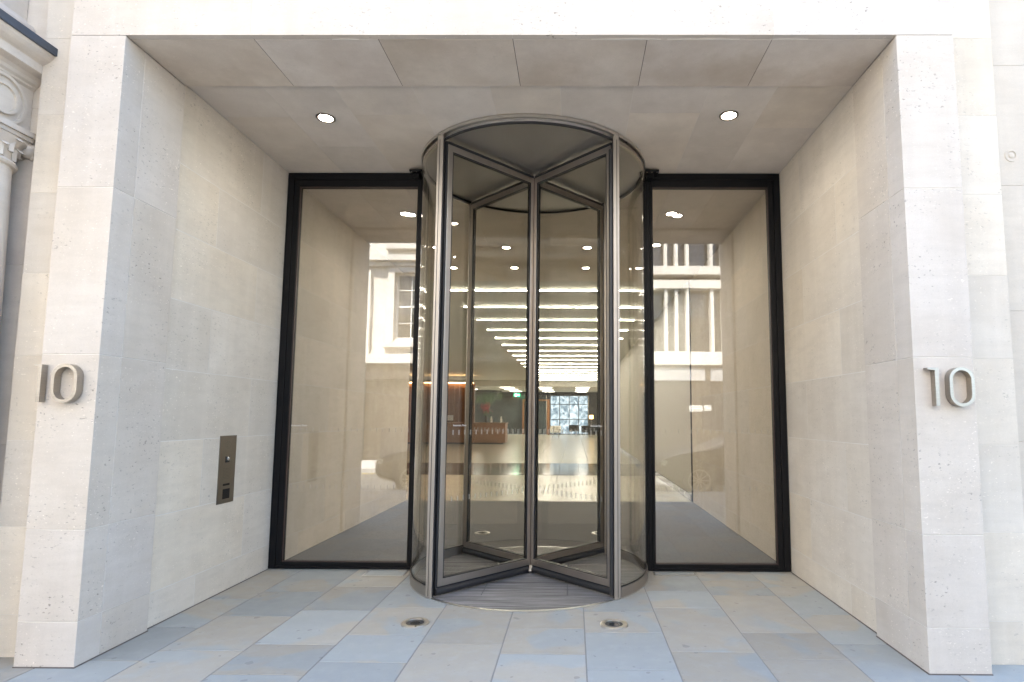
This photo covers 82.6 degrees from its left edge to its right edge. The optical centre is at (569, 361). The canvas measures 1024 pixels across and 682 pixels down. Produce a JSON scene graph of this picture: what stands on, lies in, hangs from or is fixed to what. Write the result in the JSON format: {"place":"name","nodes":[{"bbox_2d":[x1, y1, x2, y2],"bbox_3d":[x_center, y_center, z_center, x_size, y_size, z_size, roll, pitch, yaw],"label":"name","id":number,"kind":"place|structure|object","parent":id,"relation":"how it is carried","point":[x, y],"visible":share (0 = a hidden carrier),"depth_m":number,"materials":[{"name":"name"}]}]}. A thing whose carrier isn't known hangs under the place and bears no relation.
{"place":"outdoors","nodes":[
{"label":"outdoors","id":0,"kind":"place"},
{"bbox_2d":[480,402,492,421],"bbox_3d":[-4.688,2.816,32.425,0.697,1.170,0.720,-3,-7,33],"label":"flower vase","id":1,"kind":"object","parent":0,"point":[486,409],"visible":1,"depth_m":32.36,"materials":[{"name":"red glass"}]},
{"bbox_2d":[0,568,1023,681],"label":"pavement","id":2,"kind":"structure","parent":0,"point":[699,629],"depth_m":3.88,"materials":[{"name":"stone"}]},
{"bbox_2d":[0,0,57,504],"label":"neighbouring building","id":3,"kind":"structure","parent":2,"relation":"on","point":[28,51],"depth_m":3.86,"materials":[{"name":"stone"}]},
{"bbox_2d":[362,569,408,576],"bbox_3d":[-1.760,2.020,5.538,0.387,0.007,0.230,0,-5,0],"label":"floor plate","id":4,"kind":"object","parent":2,"relation":"on","point":[389,572],"visible":1,"depth_m":5.54,"materials":[{"name":"metal"}]},
{"bbox_2d":[401,617,428,627],"bbox_3d":[-1.122,1.891,4.197,0.200,0.010,0.200,0,-5,0],"label":"floor light","id":5,"kind":"object","parent":2,"relation":"on","point":[418,622],"visible":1,"depth_m":4.19,"materials":[{"name":"silver glass"}]},
{"bbox_2d":[0,0,1023,675],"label":"office building","id":6,"kind":"structure","parent":2,"relation":"on","point":[178,142],"depth_m":4.24,"materials":[{"name":"stone"}]},
{"bbox_2d":[34,364,83,402],"bbox_3d":[-3.155,0.133,3.567,0.278,0.239,0.048,0,-5,0],"label":"house number","id":7,"kind":"object","parent":6,"relation":"attached to","point":[56,375],"visible":1,"depth_m":3.56,"materials":[{"name":"metal"}]},
{"bbox_2d":[216,435,236,504],"bbox_3d":[-2.947,0.924,4.985,0.016,0.574,0.238,0,-5,0],"label":"intercom panel","id":8,"kind":"object","parent":6,"relation":"attached to","point":[226,470],"visible":1,"depth_m":4.98,"materials":[{"name":"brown metal"}]},
{"bbox_2d":[316,113,335,122],"bbox_3d":[-2.076,-2.071,4.925,0.160,0.008,0.160,0,-5,0],"label":"downlight","id":9,"kind":"object","parent":6,"relation":"attached to","point":[325,117],"visible":1,"depth_m":4.92,"materials":[{"name":"white metal"}]},
{"bbox_2d":[268,169,428,568],"bbox_3d":[-2.220,0.027,5.827,1.452,4.011,0.250,0,-5,0],"label":"window","id":10,"kind":"structure","parent":6,"relation":"attached to","point":[298,183],"depth_m":5.87,"materials":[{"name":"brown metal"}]},
{"bbox_2d":[404,212,416,216],"bbox_3d":[-1.975,-1.822,7.182,0.160,0.008,0.160,0,-5,0],"label":"downlight","id":11,"kind":"object","parent":6,"relation":"attached to","point":[409,214],"visible":0.98,"depth_m":7.17,"materials":[{"name":"white metal"}]},
{"bbox_2d":[475,390,494,406],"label":"hanging plant","id":12,"kind":"object","parent":6,"relation":"hanging from","point":[482,400],"visible":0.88,"depth_m":46.30,"materials":[{"name":"green plant"}]},
{"bbox_2d":[485,390,505,401],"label":"hanging plant","id":13,"kind":"object","parent":6,"relation":"hanging from","point":[492,392],"visible":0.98,"depth_m":46.60,"materials":[{"name":"green plant"}]},
{"bbox_2d":[501,246,511,248],"bbox_3d":[-0.941,-1.686,8.559,0.160,0.008,0.160,0,-5,0],"label":"downlight","id":14,"kind":"object","parent":6,"relation":"attached to","point":[506,247],"visible":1,"depth_m":8.55,"materials":[{"name":"white metal"}]},
{"bbox_2d":[409,114,647,611],"bbox_3d":[-0.372,0.035,5.761,2.250,4.010,2.250,0,-5,0],"label":"revolving door","id":15,"kind":"structure","parent":6,"relation":"attached to","point":[534,166],"depth_m":5.37,"materials":[{"name":"grey metal"}]},
{"bbox_2d":[450,288,641,290],"bbox_3d":[-0.400,-1.435,11.555,4.090,0.040,0.044,0,-5,0],"label":"strip light","id":16,"kind":"object","parent":6,"relation":"attached to","point":[491,289],"visible":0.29,"depth_m":11.54,"materials":[{"name":"paint"}]},
{"bbox_2d":[502,344,596,345],"bbox_3d":[-0.339,-0.593,20.364,4.090,0.040,0.044,0,-5,0],"label":"strip light","id":17,"kind":"object","parent":6,"relation":"attached to","point":[557,344],"visible":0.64,"depth_m":20.35,"materials":[{"name":"paint"}]},
{"bbox_2d":[508,350,596,350],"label":"strip light","id":18,"kind":"object","parent":6,"relation":"attached to","point":[555,350],"visible":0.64,"depth_m":22.11,"materials":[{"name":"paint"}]},
{"bbox_2d":[465,305,641,307],"bbox_3d":[-0.388,-1.266,13.316,4.090,0.040,0.044,0,-5,0],"label":"strip light","id":19,"kind":"object","parent":6,"relation":"attached to","point":[550,306],"visible":0.82,"depth_m":13.31,"materials":[{"name":"paint"}]},
{"bbox_2d":[513,355,596,355],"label":"strip light","id":20,"kind":"object","parent":6,"relation":"attached to","point":[559,355],"visible":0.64,"depth_m":23.87,"materials":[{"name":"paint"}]},
{"bbox_2d":[477,318,633,320],"bbox_3d":[-0.376,-1.098,15.078,4.090,0.040,0.044,0,-5,0],"label":"strip light","id":21,"kind":"object","parent":6,"relation":"attached to","point":[541,319],"visible":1,"depth_m":15.07,"materials":[{"name":"paint"}]},
{"bbox_2d":[517,359,596,359],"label":"strip light","id":22,"kind":"object","parent":6,"relation":"attached to","point":[561,359],"visible":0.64,"depth_m":25.63,"materials":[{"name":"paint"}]},
{"bbox_2d":[487,329,627,330],"bbox_3d":[-0.363,-0.929,16.840,4.090,0.040,0.044,0,-5,0],"label":"strip light","id":23,"kind":"object","parent":6,"relation":"attached to","point":[560,329],"visible":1,"depth_m":16.82,"materials":[{"name":"paint"}]},
{"bbox_2d":[496,337,621,338],"bbox_3d":[-0.351,-0.761,18.602,4.090,0.040,0.044,0,-5,0],"label":"strip light","id":24,"kind":"object","parent":6,"relation":"attached to","point":[555,337],"visible":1,"depth_m":18.59,"materials":[{"name":"paint"}]},
{"bbox_2d":[521,363,596,363],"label":"strip light","id":25,"kind":"object","parent":6,"relation":"attached to","point":[564,363],"visible":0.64,"depth_m":27.39,"materials":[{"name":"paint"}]},
{"bbox_2d":[524,366,596,366],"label":"strip light","id":26,"kind":"object","parent":6,"relation":"attached to","point":[566,366],"visible":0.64,"depth_m":29.16,"materials":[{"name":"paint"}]},
{"bbox_2d":[539,369,596,369],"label":"strip light","id":27,"kind":"object","parent":6,"relation":"attached to","point":[567,369],"visible":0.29,"depth_m":30.92,"materials":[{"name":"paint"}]},
{"bbox_2d":[539,374,596,374],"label":"strip light","id":28,"kind":"object","parent":6,"relation":"attached to","point":[567,374],"visible":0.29,"depth_m":34.44,"materials":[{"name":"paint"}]},
{"bbox_2d":[539,376,596,376],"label":"strip light","id":29,"kind":"object","parent":6,"relation":"attached to","point":[567,376],"visible":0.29,"depth_m":36.20,"materials":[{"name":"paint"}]},
{"bbox_2d":[539,378,596,378],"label":"strip light","id":30,"kind":"object","parent":6,"relation":"attached to","point":[567,378],"visible":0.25,"depth_m":37.96,"materials":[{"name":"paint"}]},
{"bbox_2d":[550,395,587,433],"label":"window","id":31,"kind":"structure","parent":6,"relation":"in","point":[565,411],"depth_m":49.77,"materials":[{"name":"white glass"}]},
{"bbox_2d":[582,246,592,249],"bbox_3d":[0.255,-1.681,8.550,0.160,0.008,0.160,0,-5,0],"label":"downlight","id":32,"kind":"object","parent":6,"relation":"attached to","point":[586,247],"visible":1,"depth_m":8.54,"materials":[{"name":"white metal"}]},
{"bbox_2d":[653,243,661,246],"bbox_3d":[1.253,-1.691,8.403,0.160,0.008,0.160,0,-5,0],"label":"downlight","id":33,"kind":"object","parent":6,"relation":"attached to","point":[656,244],"visible":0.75,"depth_m":8.41,"materials":[{"name":"white metal"}]},
{"bbox_2d":[665,211,677,215],"bbox_3d":[1.244,-1.815,7.109,0.160,0.008,0.160,0,-5,0],"label":"downlight","id":34,"kind":"object","parent":6,"relation":"attached to","point":[671,213],"visible":1,"depth_m":7.10,"materials":[{"name":"white metal"}]},
{"bbox_2d":[643,169,790,571],"bbox_3d":[1.458,0.041,5.800,1.408,4.011,0.250,0,-5,0],"label":"window","id":35,"kind":"structure","parent":6,"relation":"attached to","point":[655,180],"depth_m":5.84,"materials":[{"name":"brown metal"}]},
{"bbox_2d":[719,110,738,120],"bbox_3d":[1.332,-2.063,4.857,0.160,0.008,0.160,0,-5,0],"label":"downlight","id":36,"kind":"object","parent":6,"relation":"attached to","point":[728,115],"visible":1,"depth_m":4.85,"materials":[{"name":"white metal"}]},
{"bbox_2d":[923,367,974,406],"bbox_3d":[2.310,0.154,3.527,0.278,0.239,0.048,0,-5,0],"label":"house number","id":37,"kind":"object","parent":6,"relation":"attached to","point":[970,386],"visible":1,"depth_m":3.51,"materials":[{"name":"metal"}]},
{"bbox_2d":[600,619,627,629],"bbox_3d":[0.318,1.897,4.187,0.200,0.010,0.200,0,-5,0],"label":"floor light","id":38,"kind":"object","parent":2,"relation":"on","point":[614,624],"visible":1,"depth_m":4.18,"materials":[{"name":"silver glass"}]},
{"bbox_2d":[653,571,697,575],"bbox_3d":[1.007,2.034,5.560,0.407,0.007,0.145,0,-5,0],"label":"floor plate","id":39,"kind":"object","parent":2,"relation":"on","point":[674,573],"visible":1,"depth_m":5.56,"materials":[{"name":"metal"}]},
{"bbox_2d":[988,0,1023,511],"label":"adjoining building","id":40,"kind":"structure","parent":2,"relation":"on","point":[1007,28],"depth_m":3.90,"materials":[{"name":"stone"}]},
{"bbox_2d":[287,500,775,562],"bbox_3d":[-0.384,2.272,8.005,5.106,0.024,4.600,0,-5,0],"label":"carpet","id":41,"kind":"object","parent":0,"point":[690,532],"visible":0.64,"depth_m":7.49,"materials":[{"name":"grey carpet"}]},
{"bbox_2d":[475,531,489,534],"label":"floor light","id":42,"kind":"object","parent":41,"relation":"on","point":[482,532],"visible":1,"depth_m":7.43,"materials":[{"name":"silver glass"}]},
{"bbox_2d":[406,434,690,501],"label":"floor","id":43,"kind":"structure","parent":0,"point":[578,449],"depth_m":14.14,"materials":[{"name":"beige stone"}]},
{"bbox_2d":[408,384,475,421],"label":"timber wall","id":44,"kind":"structure","parent":43,"relation":"on","point":[456,401],"depth_m":35.80,"materials":[{"name":"brown wood"}]},
{"bbox_2d":[407,422,508,443],"bbox_3d":[-7.119,3.964,32.282,7.250,1.164,1.300,0,-5,0],"label":"reception desk","id":45,"kind":"object","parent":43,"relation":"on","point":[492,436],"visible":0.46,"depth_m":31.68,"materials":[{"name":"brown wood"}]},
{"bbox_2d":[447,415,452,421],"bbox_3d":[-6.790,3.197,32.453,0.500,0.400,0.040,0,-5,0],"label":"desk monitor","id":46,"kind":"object","parent":45,"relation":"on","point":[449,417],"visible":0.56,"depth_m":32.44,"materials":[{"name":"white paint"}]},
{"bbox_2d":[407,463,642,475],"bbox_3d":[-5.287,3.083,16.782,15.034,0.016,3.800,0,-5,0],"label":"floor band","id":47,"kind":"object","parent":43,"relation":"on","point":[543,469],"visible":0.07,"depth_m":16.50,"materials":[{"name":"grey stone"}]},
{"bbox_2d":[550,426,560,437],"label":"armchair","id":48,"kind":"object","parent":43,"relation":"on","point":[557,429],"visible":0.79,"depth_m":41.47,"materials":[{"name":"beige fabric"}]},
{"bbox_2d":[569,425,578,435],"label":"armchair","id":49,"kind":"object","parent":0,"point":[572,427],"visible":0.84,"depth_m":45.86,"materials":[{"name":"grey metal"}]},
{"bbox_2d":[581,426,591,436],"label":"armchair","id":50,"kind":"object","parent":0,"point":[588,428],"visible":0.71,"depth_m":42.80,"materials":[{"name":"grey metal"}]}
]}

